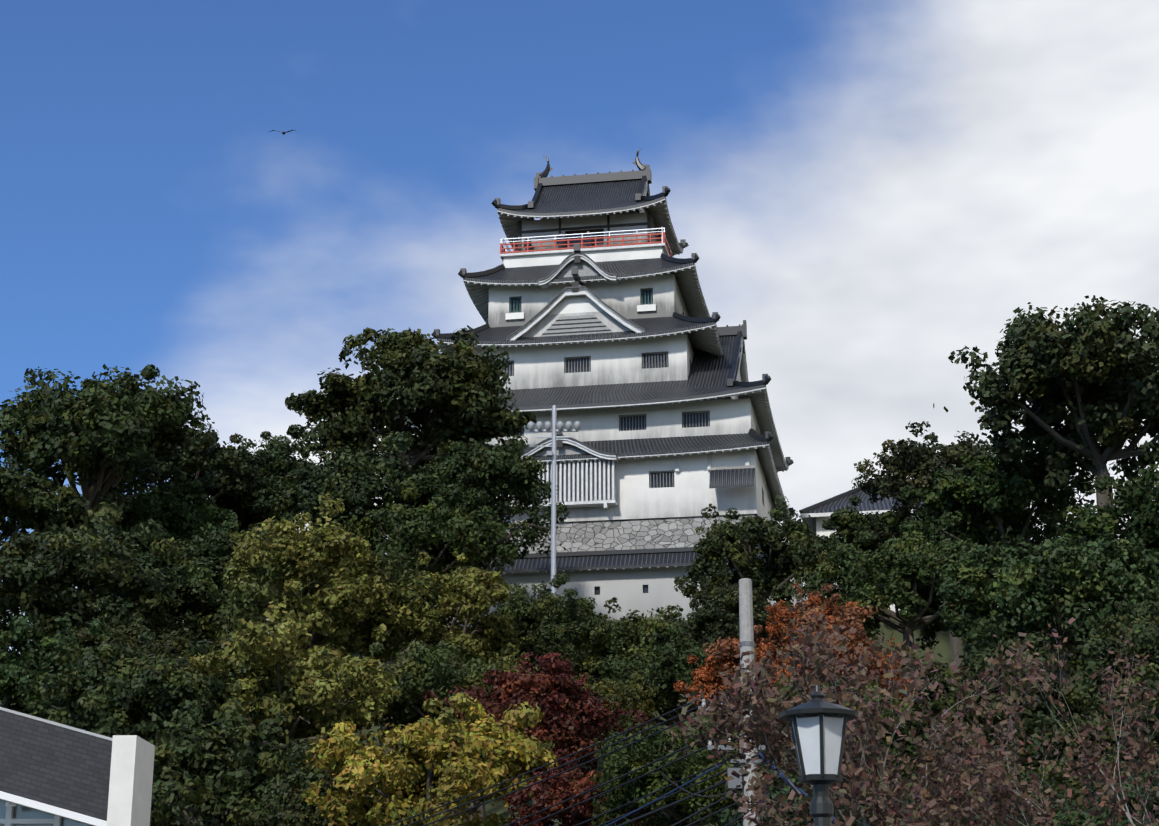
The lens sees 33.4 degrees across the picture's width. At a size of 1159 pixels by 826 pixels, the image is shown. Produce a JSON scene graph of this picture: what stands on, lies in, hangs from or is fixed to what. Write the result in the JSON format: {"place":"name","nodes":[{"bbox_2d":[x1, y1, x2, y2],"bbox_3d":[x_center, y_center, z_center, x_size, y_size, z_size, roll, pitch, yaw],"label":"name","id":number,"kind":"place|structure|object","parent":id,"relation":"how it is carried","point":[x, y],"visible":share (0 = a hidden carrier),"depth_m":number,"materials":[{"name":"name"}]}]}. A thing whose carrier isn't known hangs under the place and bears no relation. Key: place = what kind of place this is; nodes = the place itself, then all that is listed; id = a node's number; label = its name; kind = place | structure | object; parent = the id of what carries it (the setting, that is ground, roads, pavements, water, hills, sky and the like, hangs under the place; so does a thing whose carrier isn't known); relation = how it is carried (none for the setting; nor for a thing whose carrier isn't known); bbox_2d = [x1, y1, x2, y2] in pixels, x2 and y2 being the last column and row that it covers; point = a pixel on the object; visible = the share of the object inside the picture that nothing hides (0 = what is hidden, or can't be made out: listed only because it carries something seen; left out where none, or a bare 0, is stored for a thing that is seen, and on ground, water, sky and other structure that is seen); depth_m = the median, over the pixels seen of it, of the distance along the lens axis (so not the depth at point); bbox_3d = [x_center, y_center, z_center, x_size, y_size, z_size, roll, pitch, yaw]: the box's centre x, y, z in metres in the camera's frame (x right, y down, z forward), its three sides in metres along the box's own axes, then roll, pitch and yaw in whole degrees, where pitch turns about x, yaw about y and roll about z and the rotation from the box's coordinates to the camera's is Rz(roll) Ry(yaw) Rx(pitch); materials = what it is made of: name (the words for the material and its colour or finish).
{"place":"outdoors","nodes":[
{"label":"outdoors","id":0,"kind":"place"},
{"bbox_2d":[0,612,1154,825],"bbox_3d":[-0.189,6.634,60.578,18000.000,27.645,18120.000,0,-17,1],"label":"hill terrain","id":1,"kind":"structure","parent":0,"point":[943,647],"depth_m":126.67,"materials":[{"name":"green plant"}]},
{"bbox_2d":[0,612,113,721],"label":"tree","id":2,"kind":"object","parent":1,"relation":"on","point":[27,666],"visible":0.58,"depth_m":75.67,"materials":[{"name":"green plant"}]},
{"bbox_2d":[0,462,122,558],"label":"tree","id":3,"kind":"object","parent":1,"relation":"on","point":[31,507],"visible":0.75,"depth_m":97.75,"materials":[{"name":"green plant"}]},
{"bbox_2d":[0,707,154,825],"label":"building","id":4,"kind":"structure","parent":1,"relation":"on","point":[52,773],"depth_m":24.39,"materials":[{"name":"tile"}]},
{"bbox_2d":[0,504,183,715],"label":"tree","id":5,"kind":"object","parent":1,"relation":"on","point":[43,576],"visible":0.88,"depth_m":87.52,"materials":[{"name":"green plant"}]},
{"bbox_2d":[0,364,223,582],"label":"tree","id":6,"kind":"object","parent":1,"relation":"on","point":[95,435],"visible":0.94,"depth_m":106.73,"materials":[{"name":"green plant"}]},
{"bbox_2d":[42,610,208,718],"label":"tree","id":7,"kind":"object","parent":1,"relation":"on","point":[173,643],"visible":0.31,"depth_m":80.83,"materials":[{"name":"green plant"}]},
{"bbox_2d":[30,629,245,766],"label":"tree","id":8,"kind":"object","parent":1,"relation":"on","point":[143,691],"visible":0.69,"depth_m":66.91,"materials":[{"name":"green plant"}]},
{"bbox_2d":[98,479,237,569],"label":"tree","id":9,"kind":"object","parent":1,"relation":"on","point":[174,520],"visible":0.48,"depth_m":109.67,"materials":[{"name":"green plant"}]},
{"bbox_2d":[108,562,258,659],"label":"tree","id":10,"kind":"object","parent":1,"relation":"on","point":[198,620],"visible":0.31,"depth_m":93.32,"materials":[{"name":"green plant"}]},
{"bbox_2d":[118,425,268,802],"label":"tree","id":11,"kind":"object","parent":1,"relation":"on","point":[237,479],"visible":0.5,"depth_m":123.31,"materials":[{"name":"green plant"}]},
{"bbox_2d":[138,519,316,825],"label":"tree","id":12,"kind":"object","parent":1,"relation":"on","point":[215,546],"visible":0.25,"depth_m":95.65,"materials":[{"name":"green plant"}]},
{"bbox_2d":[146,702,335,825],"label":"tree","id":13,"kind":"object","parent":1,"relation":"on","point":[181,776],"visible":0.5,"depth_m":58.33,"materials":[{"name":"green plant"}]},
{"bbox_2d":[200,442,303,787],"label":"tree","id":14,"kind":"object","parent":1,"relation":"on","point":[261,516],"visible":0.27,"depth_m":125.81,"materials":[{"name":"green plant"}]},
{"bbox_2d":[151,598,402,770],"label":"tree","id":15,"kind":"object","parent":1,"relation":"on","point":[281,663],"visible":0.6,"depth_m":73.65,"materials":[{"name":"green plant"}]},
{"bbox_2d":[237,430,331,635],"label":"tree","id":16,"kind":"object","parent":1,"relation":"on","point":[279,460],"visible":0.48,"depth_m":132.18,"materials":[{"name":"green plant"}]},
{"bbox_2d":[185,494,461,710],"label":"tree","id":17,"kind":"object","parent":1,"relation":"on","point":[356,578],"visible":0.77,"depth_m":82.92,"materials":[{"name":"green plant"}]},
{"bbox_2d":[252,431,442,704],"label":"tree","id":18,"kind":"object","parent":1,"relation":"on","point":[358,485],"visible":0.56,"depth_m":113.22,"materials":[{"name":"green plant"}]},
{"bbox_2d":[245,739,481,825],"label":"tree","id":19,"kind":"object","parent":1,"relation":"on","point":[301,814],"visible":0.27,"depth_m":54.43,"materials":[{"name":"green plant"}]},
{"bbox_2d":[285,325,542,754],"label":"tree","id":20,"kind":"object","parent":1,"relation":"on","point":[458,397],"visible":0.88,"depth_m":120.14,"materials":[{"name":"green plant"}]},
{"bbox_2d":[313,486,517,727],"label":"tree","id":21,"kind":"object","parent":1,"relation":"on","point":[442,533],"visible":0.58,"depth_m":108.23,"materials":[{"name":"green plant"}]},
{"bbox_2d":[297,692,559,825],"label":"tree","id":22,"kind":"object","parent":1,"relation":"on","point":[449,758],"visible":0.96,"depth_m":49.89,"materials":[{"name":"yellow plant"}]},
{"bbox_2d":[346,551,522,685],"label":"tree","id":23,"kind":"object","parent":1,"relation":"on","point":[481,592],"visible":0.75,"depth_m":86.29,"materials":[{"name":"green plant"}]},
{"bbox_2d":[358,639,541,825],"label":"tree","id":24,"kind":"object","parent":1,"relation":"on","point":[420,673],"visible":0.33,"depth_m":76.57,"materials":[{"name":"green plant"}]},
{"bbox_2d":[397,435,573,825],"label":"tree","id":25,"kind":"object","parent":1,"relation":"on","point":[475,476],"visible":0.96,"depth_m":113.92,"materials":[{"name":"green plant"}]},
{"bbox_2d":[422,651,656,801],"bbox_3d":[-0.989,13.175,58.774,7.293,12.092,5.271,16,-24,-42],"label":"tree","id":26,"kind":"object","parent":1,"relation":"on","point":[548,692],"visible":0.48,"depth_m":58.70,"materials":[{"name":"red plant"}]},
{"bbox_2d":[488,572,618,804],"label":"tree","id":27,"kind":"object","parent":1,"relation":"on","point":[560,627],"visible":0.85,"depth_m":89.49,"materials":[{"name":"green plant"}]},
{"bbox_2d":[527,405,580,825],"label":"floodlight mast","id":28,"kind":"object","parent":1,"relation":"on","point":[553,430],"visible":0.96,"depth_m":99.58,"materials":[{"name":"metal"}]},
{"bbox_2d":[504,766,673,825],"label":"tree","id":29,"kind":"object","parent":1,"relation":"on","point":[561,789],"visible":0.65,"depth_m":48.26,"materials":[{"name":"red plant"}]},
{"bbox_2d":[546,660,659,822],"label":"tree","id":30,"kind":"object","parent":1,"relation":"on","point":[632,697],"visible":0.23,"depth_m":78.66,"materials":[{"name":"green plant"}]},
{"bbox_2d":[533,597,707,776],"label":"tree","id":31,"kind":"object","parent":1,"relation":"on","point":[635,632],"visible":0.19,"depth_m":102.22,"materials":[{"name":"green plant"}]},
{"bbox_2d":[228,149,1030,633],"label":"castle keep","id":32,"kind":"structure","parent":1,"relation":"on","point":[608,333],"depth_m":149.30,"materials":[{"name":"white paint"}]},
{"bbox_2d":[599,620,732,756],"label":"tree","id":33,"kind":"object","parent":1,"relation":"on","point":[661,670],"visible":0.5,"depth_m":82.70,"materials":[{"name":"green plant"}]},
{"bbox_2d":[590,714,799,825],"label":"tree","id":34,"kind":"object","parent":1,"relation":"on","point":[635,756],"visible":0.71,"depth_m":43.97,"materials":[{"name":"green plant"}]},
{"bbox_2d":[676,564,792,657],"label":"tree","id":35,"kind":"object","parent":1,"relation":"on","point":[720,612],"visible":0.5,"depth_m":99.66,"materials":[{"name":"green plant"}]},
{"bbox_2d":[673,624,800,712],"bbox_3d":[6.195,13.344,64.478,4.940,12.495,4.386,-8,-19,24],"label":"tree","id":36,"kind":"object","parent":1,"relation":"on","point":[707,678],"visible":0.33,"depth_m":64.97,"materials":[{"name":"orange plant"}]},
{"bbox_2d":[698,578,794,825],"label":"utility pole","id":37,"kind":"object","parent":1,"relation":"on","point":[747,642],"visible":0.31,"depth_m":34.72,"materials":[{"name":"grey concrete"}]},
{"bbox_2d":[387,697,1044,825],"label":"utility wires","id":38,"kind":"object","parent":37,"relation":"attached to","point":[719,764],"visible":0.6,"depth_m":36.89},
{"bbox_2d":[672,495,837,605],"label":"tree","id":39,"kind":"object","parent":1,"relation":"on","point":[776,571],"visible":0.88,"depth_m":122.47,"materials":[{"name":"green plant"}]},
{"bbox_2d":[684,666,868,747],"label":"tree","id":40,"kind":"object","parent":1,"relation":"on","point":[708,726],"visible":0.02,"depth_m":69.11,"materials":[{"name":"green plant"}]},
{"bbox_2d":[764,583,864,817],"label":"tree","id":41,"kind":"object","parent":1,"relation":"on","point":[782,616],"visible":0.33,"depth_m":65.33,"materials":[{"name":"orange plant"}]},
{"bbox_2d":[720,675,944,789],"bbox_3d":[7.375,12.534,55.455,6.631,10.552,5.026,-11,-20,32],"label":"tree","id":42,"kind":"object","parent":1,"relation":"on","point":[909,744],"visible":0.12,"depth_m":55.45,"materials":[{"name":"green plant"}]},
{"bbox_2d":[716,760,954,825],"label":"tree","id":43,"kind":"object","parent":1,"relation":"on","point":[739,822],"visible":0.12,"depth_m":41.22,"materials":[{"name":"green plant"}]},
{"bbox_2d":[762,600,919,705],"bbox_3d":[8.431,12.384,61.906,4.591,13.104,5.932,3,-17,-10],"label":"tree","id":44,"kind":"object","parent":1,"relation":"on","point":[853,644],"visible":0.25,"depth_m":62.46,"materials":[{"name":"orange plant"}]},
{"bbox_2d":[795,495,902,593],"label":"tree","id":45,"kind":"object","parent":1,"relation":"on","point":[850,525],"visible":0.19,"depth_m":127.36,"materials":[{"name":"green plant"}]},
{"bbox_2d":[664,592,1044,825],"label":"cherry tree","id":46,"kind":"object","parent":1,"relation":"on","point":[779,747],"visible":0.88,"depth_m":18.41,"materials":[{"name":"brown plant"}]},
{"bbox_2d":[785,510,1006,807],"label":"tree","id":47,"kind":"object","parent":1,"relation":"on","point":[914,561],"visible":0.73,"depth_m":99.20,"materials":[{"name":"green plant"}]},
{"bbox_2d":[852,421,1029,743],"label":"tree","id":48,"kind":"object","parent":1,"relation":"on","point":[919,464],"visible":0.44,"depth_m":121.42,"materials":[{"name":"green plant"}]},
{"bbox_2d":[871,631,1101,797],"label":"tree","id":49,"kind":"object","parent":1,"relation":"on","point":[1077,701],"visible":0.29,"depth_m":66.55,"materials":[{"name":"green plant"}]},
{"bbox_2d":[878,452,1095,563],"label":"tree","id":50,"kind":"object","parent":1,"relation":"on","point":[1008,493],"visible":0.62,"depth_m":108.17,"materials":[{"name":"green plant"}]},
{"bbox_2d":[908,755,1136,825],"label":"tree","id":51,"kind":"object","parent":1,"relation":"on","point":[1076,791],"visible":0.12,"depth_m":46.29,"materials":[{"name":"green plant"}]},
{"bbox_2d":[906,616,1158,825],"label":"cherry tree","id":52,"kind":"object","parent":1,"relation":"on","point":[988,812],"visible":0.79,"depth_m":22.70,"materials":[{"name":"brown plant"}]},
{"bbox_2d":[932,533,1158,689],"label":"tree","id":53,"kind":"object","parent":1,"relation":"on","point":[1099,581],"visible":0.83,"depth_m":87.91,"materials":[{"name":"green plant"}]},
{"bbox_2d":[933,295,1158,736],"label":"tree","id":54,"kind":"object","parent":1,"relation":"on","point":[1099,378],"visible":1,"depth_m":102.59,"materials":[{"name":"green plant"}]},
{"bbox_2d":[1004,652,1158,825],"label":"bush","id":55,"kind":"object","parent":1,"relation":"on","point":[1149,673],"visible":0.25,"depth_m":62.48,"materials":[{"name":"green plant"}]},
{"bbox_2d":[1045,745,1158,825],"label":"bush","id":56,"kind":"object","parent":1,"relation":"on","point":[1073,815],"visible":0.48,"depth_m":43.96,"materials":[{"name":"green plant"}]},
{"bbox_2d":[1055,463,1158,591],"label":"tree","id":57,"kind":"object","parent":1,"relation":"on","point":[1137,501],"visible":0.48,"depth_m":93.19,"materials":[{"name":"green plant"}]},
{"bbox_2d":[1055,601,1158,712],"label":"bush","id":58,"kind":"object","parent":1,"relation":"on","point":[1144,638],"visible":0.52,"depth_m":75.32,"materials":[{"name":"green plant"}]},
{"bbox_2d":[0,0,1158,653],"label":"sky","id":59,"kind":"structure","parent":0,"point":[875,188],"materials":[{"name":"blue"}]},
{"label":"street","id":60,"kind":"structure","parent":0,"visible":0},
{"bbox_2d":[778,685,857,825],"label":"street lamp","id":61,"kind":"object","parent":60,"relation":"on","point":[817,721],"visible":1,"depth_m":11.33,"materials":[{"name":"black metal"}]}
]}

